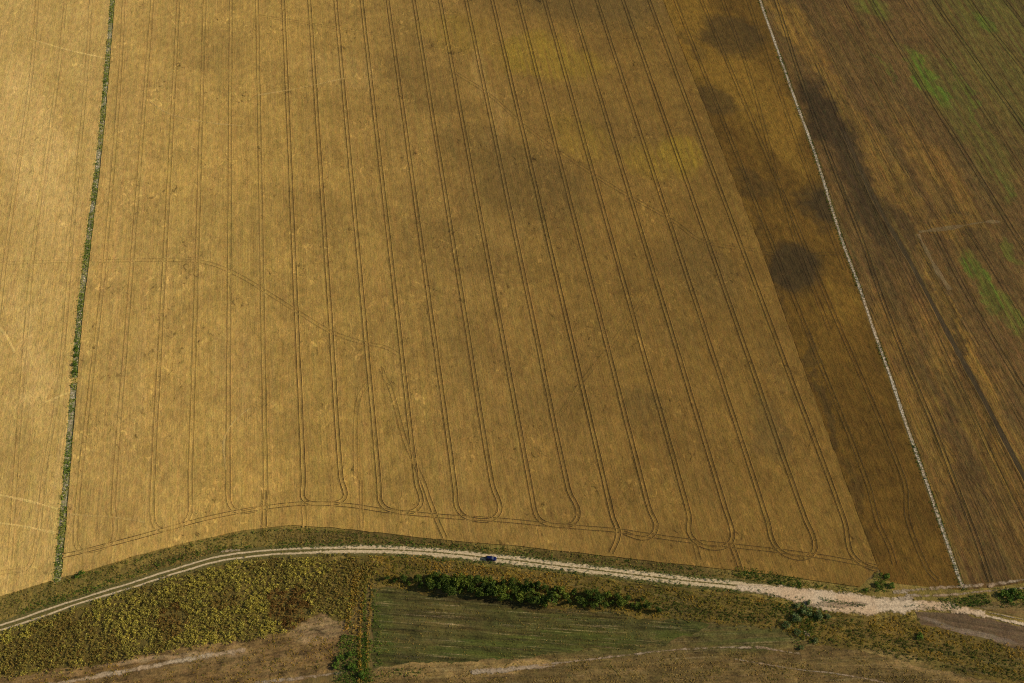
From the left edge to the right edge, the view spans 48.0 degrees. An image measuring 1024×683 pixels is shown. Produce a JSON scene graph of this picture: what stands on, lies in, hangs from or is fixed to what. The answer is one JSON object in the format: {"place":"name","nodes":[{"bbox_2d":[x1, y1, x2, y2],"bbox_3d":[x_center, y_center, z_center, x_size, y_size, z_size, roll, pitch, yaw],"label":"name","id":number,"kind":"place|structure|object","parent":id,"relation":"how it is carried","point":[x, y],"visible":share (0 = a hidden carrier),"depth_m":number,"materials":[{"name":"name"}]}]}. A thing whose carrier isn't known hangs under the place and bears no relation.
{"place":"outdoors","nodes":[
{"label":"outdoors","id":0,"kind":"place"},
{"bbox_2d":[0,0,109,595],"bbox_3d":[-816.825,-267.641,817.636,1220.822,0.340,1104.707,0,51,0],"label":"wheat field","id":1,"kind":"structure","parent":0,"point":[53,240],"depth_m":651.89,"materials":[{"name":"plant"}]},
{"bbox_2d":[0,327,14,351],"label":"trodden path","id":2,"kind":"structure","parent":1,"relation":"on","point":[7,338],"depth_m":604.17,"materials":[{"name":"soil"}]},
{"bbox_2d":[0,0,38,326],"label":"tramline","id":3,"kind":"object","parent":1,"relation":"on","point":[18,159],"visible":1,"depth_m":689.11,"materials":[{"name":"soil"}]},
{"bbox_2d":[0,522,55,533],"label":"trodden path","id":4,"kind":"structure","parent":1,"relation":"on","point":[43,530],"depth_m":534.21,"materials":[{"name":"soil"}]},
{"bbox_2d":[0,494,57,509],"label":"trodden path","id":5,"kind":"structure","parent":1,"relation":"on","point":[28,501],"depth_m":543.08,"materials":[{"name":"soil"}]},
{"bbox_2d":[7,0,67,559],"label":"tramline","id":6,"kind":"object","parent":1,"relation":"on","point":[31,296],"visible":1,"depth_m":618.60,"materials":[{"name":"soil"}]},
{"bbox_2d":[0,259,81,264],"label":"tramline","id":7,"kind":"object","parent":1,"relation":"on","point":[42,262],"visible":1,"depth_m":638.42,"materials":[{"name":"soil"}]},
{"bbox_2d":[0,0,92,575],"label":"tramline","id":8,"kind":"object","parent":1,"relation":"on","point":[63,314],"visible":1,"depth_m":612.27,"materials":[{"name":"soil"}]},
{"bbox_2d":[35,391,69,406],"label":"trodden path","id":9,"kind":"structure","parent":1,"relation":"on","point":[56,397],"depth_m":580.30,"materials":[{"name":"soil"}]},
{"bbox_2d":[28,38,103,58],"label":"trodden path","id":10,"kind":"structure","parent":1,"relation":"on","point":[65,48],"depth_m":757.69,"materials":[{"name":"soil"}]},
{"bbox_2d":[53,0,114,584],"bbox_3d":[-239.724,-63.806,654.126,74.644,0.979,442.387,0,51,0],"label":"strip grass","id":11,"kind":"structure","parent":0,"point":[78,309],"depth_m":620.03,"materials":[{"name":"plant"}]},
{"bbox_2d":[56,0,113,581],"bbox_3d":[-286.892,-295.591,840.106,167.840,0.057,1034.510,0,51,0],"label":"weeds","id":12,"kind":"object","parent":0,"point":[71,420],"visible":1,"depth_m":625.44,"materials":[{"name":"plant"}]},
{"bbox_2d":[54,13,112,580],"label":"strip stones","id":13,"kind":"object","parent":12,"relation":"on","point":[81,286],"visible":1,"depth_m":631.19,"materials":[{"name":"stone"}]},
{"bbox_2d":[50,648,245,682],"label":"chalk path","id":14,"kind":"structure","parent":0,"point":[116,672],"depth_m":492.61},
{"bbox_2d":[0,612,350,682],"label":"ploughed plot","id":15,"kind":"object","parent":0,"point":[330,629],"visible":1,"depth_m":493.28,"materials":[{"name":"soil"}]},
{"bbox_2d":[7,618,342,682],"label":"straw tufts","id":16,"kind":"object","parent":15,"relation":"on","point":[222,661],"visible":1,"depth_m":493.06,"materials":[{"name":"plant"}]},
{"bbox_2d":[0,551,377,678],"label":"weeds","id":17,"kind":"object","parent":0,"point":[102,648],"visible":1,"depth_m":507.19,"materials":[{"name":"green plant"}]},
{"bbox_2d":[342,569,373,682],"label":"ditch reeds","id":18,"kind":"object","parent":17,"relation":"on","point":[360,630],"visible":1,"depth_m":506.61,"materials":[{"name":"plant"}]},
{"bbox_2d":[257,671,344,682],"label":"chalk path","id":19,"kind":"structure","parent":0,"point":[292,679],"depth_m":489.00,"materials":[{"name":"soil"}]},
{"bbox_2d":[0,543,899,633],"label":"dirt track","id":20,"kind":"structure","parent":0,"point":[212,560],"depth_m":521.59,"materials":[{"name":"soil"}]},
{"bbox_2d":[61,0,876,586],"bbox_3d":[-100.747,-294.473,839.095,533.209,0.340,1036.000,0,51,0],"label":"wheat field","id":21,"kind":"structure","parent":0,"point":[217,410],"depth_m":621.09,"materials":[{"name":"plant"}]},
{"bbox_2d":[68,513,144,522],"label":"trodden path","id":22,"kind":"structure","parent":21,"relation":"on","point":[108,516],"depth_m":537.85,"materials":[{"name":"soil"}]},
{"bbox_2d":[72,0,154,553],"bbox_3d":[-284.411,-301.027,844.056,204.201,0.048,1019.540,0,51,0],"label":"tramline","id":23,"kind":"object","parent":21,"relation":"on","point":[78,522],"visible":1,"depth_m":618.83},
{"bbox_2d":[149,0,206,531],"bbox_3d":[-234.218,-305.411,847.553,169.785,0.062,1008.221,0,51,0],"label":"tramline","id":24,"kind":"object","parent":21,"relation":"on","point":[188,479],"visible":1,"depth_m":624.13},
{"bbox_2d":[150,102,242,126],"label":"trodden path","id":25,"kind":"structure","parent":21,"relation":"on","point":[194,119],"depth_m":712.89,"materials":[{"name":"soil"}]},
{"bbox_2d":[222,408,250,469],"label":"trodden path","id":26,"kind":"structure","parent":21,"relation":"on","point":[223,445],"depth_m":564.10,"materials":[{"name":"soil"}]},
{"bbox_2d":[225,0,268,514],"bbox_3d":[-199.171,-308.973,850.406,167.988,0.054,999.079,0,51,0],"label":"tramline","id":27,"kind":"object","parent":21,"relation":"on","point":[267,464],"visible":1,"depth_m":630.96,"materials":[{"name":"soil"}]},
{"bbox_2d":[100,258,398,354],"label":"tramline","id":28,"kind":"object","parent":21,"relation":"on","point":[265,293],"visible":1,"depth_m":624.15,"materials":[{"name":"plant"}]},
{"bbox_2d":[261,489,267,526],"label":"tramline","id":29,"kind":"object","parent":21,"relation":"on","point":[266,520],"visible":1,"depth_m":539.83,"materials":[{"name":"soil"}]},
{"bbox_2d":[258,78,344,95],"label":"trodden path","id":30,"kind":"structure","parent":21,"relation":"on","point":[297,88],"depth_m":732.11,"materials":[{"name":"soil"}]},
{"bbox_2d":[301,503,307,526],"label":"tramline","id":31,"kind":"object","parent":21,"relation":"on","point":[302,520],"visible":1,"depth_m":537.86,"materials":[{"name":"soil"}]},
{"bbox_2d":[281,0,348,506],"bbox_3d":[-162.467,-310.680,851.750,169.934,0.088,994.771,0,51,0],"label":"tramline","id":32,"kind":"object","parent":21,"relation":"on","point":[334,419],"visible":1,"depth_m":629.59,"materials":[{"name":"soil"}]},
{"bbox_2d":[257,14,399,38],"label":"tramline","id":33,"kind":"object","parent":21,"relation":"on","point":[327,25],"visible":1,"depth_m":772.56,"materials":[{"name":"soil"}]},
{"bbox_2d":[353,382,369,479],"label":"tramline","id":34,"kind":"object","parent":21,"relation":"on","point":[357,432],"visible":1,"depth_m":568.53,"materials":[{"name":"soil"}]},
{"bbox_2d":[359,480,363,527],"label":"tramline","id":35,"kind":"object","parent":21,"relation":"on","point":[360,503],"visible":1,"depth_m":542.57,"materials":[{"name":"soil"}]},
{"bbox_2d":[334,0,423,514],"bbox_3d":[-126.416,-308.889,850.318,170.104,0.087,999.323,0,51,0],"label":"tramline","id":36,"kind":"object","parent":21,"relation":"on","point":[375,422],"visible":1,"depth_m":629.58,"materials":[{"name":"soil"}]},
{"bbox_2d":[381,366,394,386],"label":"tramline","id":37,"kind":"object","parent":21,"relation":"on","point":[386,376],"visible":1,"depth_m":588.98,"materials":[{"name":"soil"}]},
{"bbox_2d":[379,367,426,484],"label":"tramline","id":38,"kind":"object","parent":21,"relation":"on","point":[404,431],"visible":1,"depth_m":570.03,"materials":[{"name":"soil"}]},
{"bbox_2d":[421,483,447,538],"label":"tramline","id":39,"kind":"object","parent":21,"relation":"on","point":[432,514],"visible":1,"depth_m":539.84,"materials":[{"name":"soil"}]},
{"bbox_2d":[386,0,502,522],"bbox_3d":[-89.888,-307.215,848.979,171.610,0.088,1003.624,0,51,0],"label":"tramline","id":40,"kind":"object","parent":21,"relation":"on","point":[485,432],"visible":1,"depth_m":625.47,"materials":[{"name":"soil"}]},
{"bbox_2d":[62,501,877,569],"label":"tramline","id":41,"kind":"object","parent":21,"relation":"on","point":[608,531],"visible":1,"depth_m":533.89,"materials":[{"name":"soil"}]},
{"bbox_2d":[438,0,580,528],"bbox_3d":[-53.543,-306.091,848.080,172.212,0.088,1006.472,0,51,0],"label":"tramline","id":42,"kind":"object","parent":21,"relation":"on","point":[555,439],"visible":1,"depth_m":624.79,"materials":[{"name":"soil"}]},
{"bbox_2d":[454,71,584,168],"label":"tramline","id":43,"kind":"object","parent":21,"relation":"on","point":[519,119],"visible":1,"depth_m":713.46,"materials":[{"name":"soil"}]},
{"bbox_2d":[490,0,621,553],"bbox_3d":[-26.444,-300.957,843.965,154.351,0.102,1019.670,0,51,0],"label":"tramline","id":44,"kind":"object","parent":21,"relation":"on","point":[590,430],"visible":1,"depth_m":621.38,"materials":[{"name":"soil"}]},
{"bbox_2d":[516,0,658,540],"bbox_3d":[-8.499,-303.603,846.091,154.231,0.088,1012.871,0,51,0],"label":"tramline","id":45,"kind":"object","parent":21,"relation":"on","point":[635,464],"visible":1,"depth_m":616.37,"materials":[{"name":"soil"}]},
{"bbox_2d":[558,292,648,415],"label":"tramline","id":46,"kind":"object","parent":21,"relation":"on","point":[597,365],"visible":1,"depth_m":596.67,"materials":[{"name":"plant"}]},
{"bbox_2d":[543,0,735,551],"bbox_3d":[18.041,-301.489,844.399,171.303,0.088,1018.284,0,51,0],"label":"tramline","id":47,"kind":"object","parent":21,"relation":"on","point":[678,468],"visible":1,"depth_m":619.27,"materials":[{"name":"soil"}]},
{"bbox_2d":[583,167,756,251],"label":"tramline","id":48,"kind":"object","parent":21,"relation":"on","point":[666,215],"visible":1,"depth_m":660.77,"materials":[{"name":"soil"}]},
{"bbox_2d":[645,244,701,293],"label":"tramline","id":49,"kind":"object","parent":21,"relation":"on","point":[668,265],"visible":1,"depth_m":637.46,"materials":[{"name":"soil"}]},
{"bbox_2d":[595,0,817,560],"bbox_3d":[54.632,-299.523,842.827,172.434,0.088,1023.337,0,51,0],"label":"tramline","id":50,"kind":"object","parent":21,"relation":"on","point":[784,466],"visible":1,"depth_m":616.59,"materials":[{"name":"soil"}]},
{"bbox_2d":[728,543,743,570],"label":"tramline","id":51,"kind":"object","parent":21,"relation":"on","point":[735,560],"visible":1,"depth_m":524.24,"materials":[{"name":"soil"}]},
{"bbox_2d":[647,0,877,571],"bbox_3d":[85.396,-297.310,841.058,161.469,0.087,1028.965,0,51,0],"label":"tramline","id":52,"kind":"object","parent":21,"relation":"on","point":[830,476],"visible":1,"depth_m":611.37,"materials":[{"name":"soil"}]},
{"bbox_2d":[762,251,840,256],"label":"tramline","id":53,"kind":"object","parent":21,"relation":"on","point":[802,253],"visible":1,"depth_m":642.71,"materials":[{"name":"soil"}]},
{"bbox_2d":[0,525,1023,625],"bbox_3d":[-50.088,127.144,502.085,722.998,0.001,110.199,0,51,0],"label":"verge","id":54,"kind":"structure","parent":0,"point":[253,542],"depth_m":520.82,"materials":[{"name":"plant"}]},
{"bbox_2d":[63,0,982,682],"bbox_3d":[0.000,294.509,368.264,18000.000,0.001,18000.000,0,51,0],"label":"ground","id":55,"kind":"structure","parent":0,"point":[329,678],"depth_m":520.22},
{"bbox_2d":[445,582,457,595],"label":"hedge shrub","id":56,"kind":"object","parent":55,"relation":"on","point":[452,589],"visible":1,"depth_m":511.51,"materials":[{"name":"green plant"}]},
{"bbox_2d":[471,575,482,583],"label":"hedge shrub","id":57,"kind":"object","parent":55,"relation":"on","point":[476,578],"visible":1,"depth_m":514.86,"materials":[{"name":"green plant"}]},
{"bbox_2d":[496,590,508,600],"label":"hedge shrub","id":58,"kind":"object","parent":55,"relation":"on","point":[503,596],"visible":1,"depth_m":509.96,"materials":[{"name":"green plant"}]},
{"bbox_2d":[507,577,517,587],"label":"hedge shrub","id":59,"kind":"object","parent":55,"relation":"on","point":[511,581],"visible":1,"depth_m":513.26,"materials":[{"name":"green plant"}]},
{"bbox_2d":[515,591,524,602],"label":"hedge shrub","id":60,"kind":"object","parent":55,"relation":"on","point":[518,596],"visible":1,"depth_m":509.70,"materials":[{"name":"green plant"}]},
{"bbox_2d":[523,578,534,588],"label":"hedge shrub","id":61,"kind":"object","parent":55,"relation":"on","point":[526,583],"visible":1,"depth_m":513.77,"materials":[{"name":"green plant"}]},
{"bbox_2d":[527,595,539,603],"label":"hedge shrub","id":62,"kind":"object","parent":55,"relation":"on","point":[535,598],"visible":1,"depth_m":508.06,"materials":[{"name":"green plant"}]},
{"bbox_2d":[546,591,559,605],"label":"hedge shrub","id":63,"kind":"object","parent":55,"relation":"on","point":[553,597],"visible":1,"depth_m":508.09,"materials":[{"name":"green plant"}]},
{"bbox_2d":[585,589,593,598],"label":"hedge shrub","id":64,"kind":"object","parent":55,"relation":"on","point":[589,592],"visible":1,"depth_m":510.32,"materials":[{"name":"green plant"}]},
{"bbox_2d":[593,591,604,604],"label":"hedge shrub","id":65,"kind":"object","parent":55,"relation":"on","point":[600,597],"visible":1,"depth_m":508.78,"materials":[{"name":"green plant"}]},
{"bbox_2d":[616,595,628,607],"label":"hedge shrub","id":66,"kind":"object","parent":55,"relation":"on","point":[621,601],"visible":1,"depth_m":509.02,"materials":[{"name":"green plant"}]},
{"bbox_2d":[801,605,811,615],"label":"shrub","id":67,"kind":"object","parent":55,"relation":"on","point":[803,611],"visible":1,"depth_m":506.37,"materials":[{"name":"green plant"}]},
{"bbox_2d":[369,587,709,669],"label":"harrowed field","id":68,"kind":"structure","parent":0,"point":[447,645],"depth_m":503.00,"materials":[{"name":"plant"}]},
{"bbox_2d":[370,587,681,671],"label":"field weeds","id":69,"kind":"object","parent":68,"relation":"on","point":[514,637],"visible":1,"depth_m":501.78,"materials":[{"name":"green plant"}]},
{"bbox_2d":[470,646,796,671],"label":"chalk path","id":70,"kind":"structure","parent":0,"point":[650,652],"depth_m":495.97,"materials":[{"name":"soil"}]},
{"bbox_2d":[471,664,554,674],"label":"chalk patch","id":71,"kind":"object","parent":70,"relation":"on","point":[493,670],"visible":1,"depth_m":491.30,"materials":[{"name":"soil"}]},
{"bbox_2d":[342,622,997,682],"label":"fallow ground","id":72,"kind":"structure","parent":0,"point":[716,635],"depth_m":492.42,"materials":[{"name":"soil"}]},
{"bbox_2d":[361,647,967,682],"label":"fallow weeds","id":73,"kind":"object","parent":72,"relation":"on","point":[693,670],"visible":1,"depth_m":490.71,"materials":[{"name":"green plant"}]},
{"bbox_2d":[368,554,1023,682],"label":"dry grassland","id":74,"kind":"structure","parent":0,"point":[842,642],"depth_m":507.07,"materials":[{"name":"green plant"}]},
{"bbox_2d":[18,528,1023,682],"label":"lush grass","id":75,"kind":"structure","parent":74,"relation":"on","point":[372,641],"depth_m":514.18,"materials":[{"name":"plant"}]},
{"bbox_2d":[735,659,886,682],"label":"chalk path","id":76,"kind":"structure","parent":0,"point":[819,671],"depth_m":490.64,"materials":[{"name":"soil"}]},
{"bbox_2d":[663,0,960,589],"bbox_3d":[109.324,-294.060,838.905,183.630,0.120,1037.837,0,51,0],"label":"stubble field","id":77,"kind":"structure","parent":0,"point":[860,416],"depth_m":629.95,"materials":[{"name":"plant"}]},
{"bbox_2d":[721,0,832,329],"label":"tramline","id":78,"kind":"object","parent":77,"relation":"on","point":[777,171],"visible":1,"depth_m":682.90,"materials":[{"name":"soil"}]},
{"bbox_2d":[673,0,897,564],"bbox_3d":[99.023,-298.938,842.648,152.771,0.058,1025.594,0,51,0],"label":"tramline","id":79,"kind":"object","parent":77,"relation":"on","point":[868,479],"visible":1,"depth_m":614.71,"materials":[{"name":"soil"}]},
{"bbox_2d":[746,0,846,269],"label":"tramline","id":80,"kind":"object","parent":77,"relation":"on","point":[796,137],"visible":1,"depth_m":701.67,"materials":[{"name":"soil"}]},
{"bbox_2d":[700,0,939,581],"bbox_3d":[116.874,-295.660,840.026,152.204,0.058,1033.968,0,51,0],"label":"tramline","id":81,"kind":"object","parent":77,"relation":"on","point":[927,572],"visible":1,"depth_m":609.75,"materials":[{"name":"soil"}]},
{"bbox_2d":[736,584,931,615],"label":"chalk yard","id":82,"kind":"structure","parent":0,"point":[804,595],"depth_m":512.13,"materials":[{"name":"gravel"}]},
{"bbox_2d":[810,601,867,607],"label":"chalk patch","id":83,"kind":"object","parent":82,"relation":"on","point":[826,604],"visible":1,"depth_m":510.07,"materials":[{"name":"soil"}]},
{"bbox_2d":[759,0,963,584],"bbox_3d":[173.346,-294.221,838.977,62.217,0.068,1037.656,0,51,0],"label":"chalk strip","id":84,"kind":"object","parent":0,"point":[874,332],"visible":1,"depth_m":610.01,"materials":[{"name":"soil"}]},
{"bbox_2d":[759,2,965,590],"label":"stone wall","id":85,"kind":"structure","parent":84,"relation":"on","point":[857,282],"depth_m":646.65,"materials":[{"name":"stone"}]},
{"bbox_2d":[762,0,1023,589],"bbox_3d":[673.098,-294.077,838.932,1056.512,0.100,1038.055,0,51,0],"label":"weedy field","id":86,"kind":"structure","parent":0,"point":[977,135],"depth_m":670.35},
{"bbox_2d":[809,10,931,234],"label":"tramline","id":87,"kind":"object","parent":86,"relation":"on","point":[870,126],"visible":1,"depth_m":708.58,"materials":[{"name":"soil"}]},
{"bbox_2d":[799,0,946,224],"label":"tramline","id":88,"kind":"object","parent":86,"relation":"on","point":[875,118],"visible":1,"depth_m":712.09,"materials":[{"name":"soil"}]},
{"bbox_2d":[774,0,993,581],"bbox_3d":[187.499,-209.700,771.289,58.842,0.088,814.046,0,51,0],"label":"tramline","id":89,"kind":"object","parent":86,"relation":"on","point":[949,473],"visible":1,"depth_m":611.24,"materials":[{"name":"soil"}]},
{"bbox_2d":[828,0,960,221],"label":"tramline","id":90,"kind":"object","parent":86,"relation":"on","point":[896,114],"visible":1,"depth_m":714.42,"materials":[{"name":"soil"}]},
{"bbox_2d":[843,0,966,217],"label":"tramline","id":91,"kind":"object","parent":86,"relation":"on","point":[906,113],"visible":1,"depth_m":715.59,"materials":[{"name":"soil"}]},
{"bbox_2d":[815,63,1023,527],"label":"tramline","id":92,"kind":"object","parent":86,"relation":"on","point":[1021,513],"visible":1,"depth_m":612.55,"materials":[{"name":"soil"}]},
{"bbox_2d":[838,130,1023,487],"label":"furrow","id":93,"kind":"structure","parent":86,"relation":"on","point":[970,376],"depth_m":610.86,"materials":[{"name":"soil"}]},
{"bbox_2d":[916,234,951,289],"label":"old path","id":94,"kind":"structure","parent":86,"relation":"on","point":[942,278],"depth_m":636.36,"materials":[{"name":"soil"}]},
{"bbox_2d":[869,0,1023,251],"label":"tramline","id":95,"kind":"object","parent":86,"relation":"on","point":[948,129],"visible":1,"depth_m":706.84,"materials":[{"name":"soil"}]},
{"bbox_2d":[919,220,999,232],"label":"old path","id":96,"kind":"structure","parent":86,"relation":"on","point":[946,228],"depth_m":655.57,"materials":[{"name":"soil"}]},
{"bbox_2d":[903,0,1023,175],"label":"tramline","id":97,"kind":"object","parent":86,"relation":"on","point":[967,88],"visible":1,"depth_m":731.27,"materials":[{"name":"soil"}]},
{"bbox_2d":[915,240,1023,428],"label":"tramline","id":98,"kind":"object","parent":86,"relation":"on","point":[973,339],"visible":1,"depth_m":604.05,"materials":[{"name":"soil"}]},
{"bbox_2d":[933,430,1016,544],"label":"tramline","id":99,"kind":"object","parent":86,"relation":"on","point":[979,489],"visible":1,"depth_m":547.30,"materials":[{"name":"soil"}]},
{"bbox_2d":[927,222,1023,392],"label":"tramline","id":100,"kind":"object","parent":86,"relation":"on","point":[1016,373],"visible":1,"depth_m":616.02,"materials":[{"name":"soil"}]},
{"bbox_2d":[932,0,1023,130],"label":"tramline","id":101,"kind":"object","parent":86,"relation":"on","point":[978,65],"visible":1,"depth_m":747.32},
{"bbox_2d":[953,455,1007,569],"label":"tramline","id":102,"kind":"object","parent":86,"relation":"on","point":[981,515],"visible":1,"depth_m":537.80,"materials":[{"name":"soil"}]},
{"bbox_2d":[961,220,1023,322],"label":"tramline","id":103,"kind":"object","parent":86,"relation":"on","point":[994,269],"visible":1,"depth_m":634.95,"materials":[{"name":"soil"}]},
{"bbox_2d":[968,0,1023,72],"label":"tramline","id":104,"kind":"object","parent":86,"relation":"on","point":[997,35],"visible":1,"depth_m":766.45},
{"bbox_2d":[983,420,1023,503],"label":"tramline","id":105,"kind":"object","parent":86,"relation":"on","point":[1002,458],"visible":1,"depth_m":558.55,"materials":[{"name":"soil"}]},
{"bbox_2d":[871,597,984,617],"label":"chalk path","id":106,"kind":"structure","parent":0,"point":[879,602],"depth_m":510.12,"materials":[{"name":"gravel"}]},
{"bbox_2d":[893,579,1023,593],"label":"chalk path","id":107,"kind":"structure","parent":0,"point":[960,586],"depth_m":515.73,"materials":[{"name":"soil"}]},
{"bbox_2d":[905,587,1023,596],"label":"chalk path","id":108,"kind":"structure","parent":0,"point":[926,595],"depth_m":513.29,"materials":[{"name":"gravel"}]},
{"bbox_2d":[915,611,1023,649],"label":"grey plot","id":109,"kind":"object","parent":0,"point":[995,631],"visible":1,"depth_m":503.81,"materials":[{"name":"soil"}]},
{"bbox_2d":[966,601,1023,617],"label":"brown plot","id":110,"kind":"object","parent":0,"point":[1017,610],"visible":1,"depth_m":509.43,"materials":[{"name":"soil"}]},
{"bbox_2d":[985,615,1023,625],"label":"chalk path","id":111,"kind":"structure","parent":0,"point":[1014,621],"depth_m":505.41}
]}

